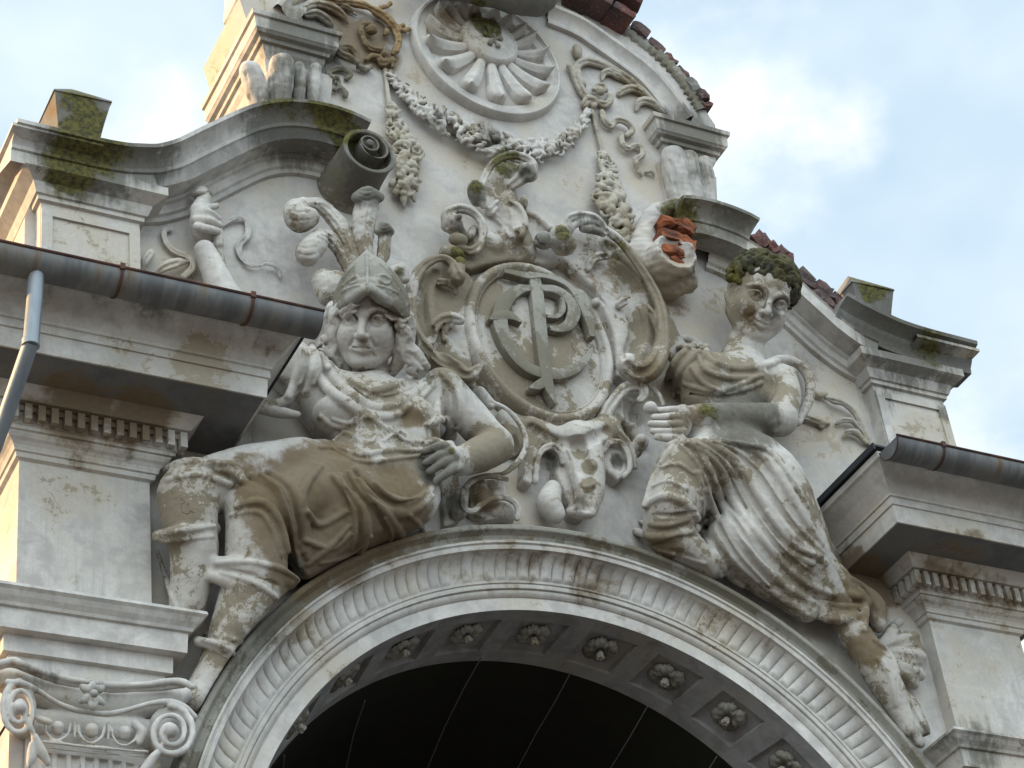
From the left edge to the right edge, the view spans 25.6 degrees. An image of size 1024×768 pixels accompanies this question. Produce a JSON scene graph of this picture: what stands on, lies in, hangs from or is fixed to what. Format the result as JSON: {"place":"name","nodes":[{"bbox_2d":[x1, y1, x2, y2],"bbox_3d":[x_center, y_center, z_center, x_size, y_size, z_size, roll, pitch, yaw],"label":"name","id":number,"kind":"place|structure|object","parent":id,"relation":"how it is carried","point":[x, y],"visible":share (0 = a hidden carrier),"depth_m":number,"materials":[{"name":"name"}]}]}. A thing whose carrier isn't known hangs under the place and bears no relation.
{"place":"outdoors","nodes":[
{"label":"outdoors","id":0,"kind":"place"},
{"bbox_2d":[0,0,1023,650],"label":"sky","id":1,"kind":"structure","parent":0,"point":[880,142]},
{"bbox_3d":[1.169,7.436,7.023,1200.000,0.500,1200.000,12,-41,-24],"label":"ground","id":2,"kind":"structure","parent":0,"visible":0},
{"bbox_2d":[0,274,303,767],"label":"portal pier","id":3,"kind":"structure","parent":2,"relation":"on","point":[122,403],"depth_m":10.62,"materials":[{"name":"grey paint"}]},
{"bbox_2d":[0,270,43,453],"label":"downpipe","id":4,"kind":"object","parent":3,"relation":"attached to","point":[30,345],"visible":1,"depth_m":10.13,"materials":[{"name":"metal"}]},
{"bbox_2d":[0,657,196,767],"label":"ionic capital","id":5,"kind":"object","parent":3,"relation":"attached to","point":[81,723],"visible":1,"depth_m":9.80,"materials":[{"name":"grey stone"}]},
{"bbox_2d":[0,239,324,339],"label":"gutter","id":6,"kind":"object","parent":3,"relation":"attached to","point":[122,281],"visible":1,"depth_m":10.61,"materials":[{"name":"metal"}]},
{"bbox_2d":[0,0,979,767],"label":"gable","id":7,"kind":"structure","parent":2,"relation":"on","point":[272,136],"depth_m":13.28,"materials":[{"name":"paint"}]},
{"bbox_2d":[39,89,111,136],"bbox_3d":[-2.407,-1.321,12.342,0.520,0.840,0.676,12,-41,-24],"label":"finial","id":8,"kind":"object","parent":7,"relation":"on","point":[76,111],"visible":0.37,"depth_m":12.27,"materials":[{"name":"grey stone"}]},
{"bbox_2d":[140,248,188,273],"bbox_3d":[-1.812,-0.644,11.826,0.272,0.163,0.079,12,-41,-24],"label":"palm leaf","id":9,"kind":"object","parent":7,"relation":"attached to","point":[164,266],"visible":0.97,"depth_m":11.78,"materials":[{"name":"paint"}]},
{"bbox_2d":[161,227,196,278],"bbox_3d":[-1.761,-0.692,11.926,0.192,0.346,0.029,9,-40,-21],"label":"ribbon","id":10,"kind":"object","parent":7,"relation":"attached to","point":[189,270],"visible":0.98,"depth_m":11.92,"materials":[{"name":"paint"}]},
{"bbox_2d":[222,215,281,277],"bbox_3d":[-1.412,-0.755,12.210,0.342,0.381,0.035,10,-40,-23],"label":"ribbon","id":11,"kind":"object","parent":7,"relation":"attached to","point":[243,240],"visible":0.99,"depth_m":12.18,"materials":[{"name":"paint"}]},
{"bbox_2d":[292,0,356,28],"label":"leaf frond","id":12,"kind":"object","parent":7,"relation":"attached to","point":[314,6],"visible":1,"depth_m":13.62,"materials":[{"name":"grey stone"}]},
{"bbox_2d":[152,186,513,710],"bbox_3d":[-0.839,0.210,11.363,2.016,3.318,0.630,12,-41,-24],"label":"stone statue","id":13,"kind":"object","parent":7,"relation":"attached to","point":[355,476],"visible":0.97,"depth_m":11.28,"materials":[{"name":"grey stone"}]},
{"bbox_2d":[325,43,372,98],"bbox_3d":[-0.958,-1.860,13.398,0.317,0.444,0.118,12,-41,-24],"label":"shell curl","id":14,"kind":"object","parent":7,"relation":"attached to","point":[348,52],"visible":0.98,"depth_m":13.39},
{"bbox_2d":[324,0,410,68],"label":"scroll ornament","id":15,"kind":"object","parent":7,"relation":"attached to","point":[381,57],"visible":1,"depth_m":13.73,"materials":[{"name":"beige stone"}]},
{"bbox_2d":[383,68,424,208],"bbox_3d":[-0.637,-1.462,13.257,0.252,1.130,0.135,12,-41,-24],"label":"fruit drop","id":16,"kind":"object","parent":7,"relation":"attached to","point":[408,148],"visible":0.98,"depth_m":13.11,"materials":[{"name":"grey stone"}]},
{"bbox_2d":[408,0,560,121],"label":"shell medallion","id":17,"kind":"object","parent":7,"relation":"attached to","point":[493,63],"visible":0.95,"depth_m":14.02,"materials":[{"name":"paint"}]},
{"bbox_2d":[386,69,592,163],"bbox_3d":[-0.087,-1.601,13.727,1.448,0.737,0.136,12,-41,-24],"label":"fruit garland","id":18,"kind":"object","parent":7,"relation":"attached to","point":[488,143],"visible":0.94,"depth_m":13.52},
{"bbox_2d":[406,151,685,528],"bbox_3d":[0.263,-0.258,12.710,1.938,2.741,0.290,12,-41,-24],"label":"shield cartouche","id":19,"kind":"object","parent":7,"relation":"attached to","point":[528,347],"visible":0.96,"depth_m":12.65,"materials":[{"name":"grey stone"}]},
{"bbox_2d":[590,108,635,241],"bbox_3d":[0.584,-1.287,13.879,0.288,1.240,0.154,12,-41,-24],"label":"fruit drop","id":20,"kind":"object","parent":7,"relation":"attached to","point":[608,195],"visible":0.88,"depth_m":13.70,"materials":[{"name":"grey stone"}]},
{"bbox_2d":[566,43,665,113],"bbox_3d":[0.672,-1.925,14.509,0.709,0.570,0.084,12,-41,-24],"label":"scroll ornament","id":21,"kind":"object","parent":7,"relation":"attached to","point":[633,85],"visible":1,"depth_m":14.50,"materials":[{"name":"grey stone"}]},
{"bbox_2d":[599,109,654,176],"bbox_3d":[0.728,-1.520,14.206,0.342,0.509,0.072,12,-41,-24],"label":"ribbon","id":22,"kind":"object","parent":7,"relation":"attached to","point":[608,124],"visible":1,"depth_m":14.21,"materials":[{"name":"grey stone"}]},
{"bbox_2d":[632,248,930,747],"bbox_3d":[1.483,0.475,12.633,1.845,3.093,0.626,12,-41,-24],"label":"stone statue","id":23,"kind":"object","parent":7,"relation":"attached to","point":[729,481],"visible":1,"depth_m":12.30,"materials":[{"name":"grey stone"}]},
{"bbox_2d":[804,391,872,445],"bbox_3d":[1.871,0.192,13.499,0.702,0.403,0.066,12,-41,-24],"label":"leaf scroll","id":24,"kind":"object","parent":7,"relation":"attached to","point":[860,432],"visible":0.68,"depth_m":13.56,"materials":[{"name":"grey stone"}]},
{"bbox_2d":[837,276,894,313],"bbox_3d":[2.255,-0.381,14.542,0.520,0.840,0.676,12,-41,-24],"label":"finial","id":25,"kind":"object","parent":7,"relation":"on","point":[880,297],"visible":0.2,"depth_m":14.49,"materials":[{"name":"grey stone"}]},
{"bbox_2d":[170,524,929,767],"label":"entrance arch","id":26,"kind":"structure","parent":2,"relation":"on","point":[549,647],"depth_m":11.95,"materials":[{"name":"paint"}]},
{"bbox_2d":[817,442,1023,767],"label":"portal pier","id":27,"kind":"structure","parent":2,"relation":"on","point":[940,555],"depth_m":12.74,"materials":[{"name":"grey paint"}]},
{"bbox_2d":[879,433,1023,488],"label":"gutter","id":28,"kind":"object","parent":27,"relation":"attached to","point":[942,456],"visible":1,"depth_m":12.52,"materials":[{"name":"metal"}]}
]}

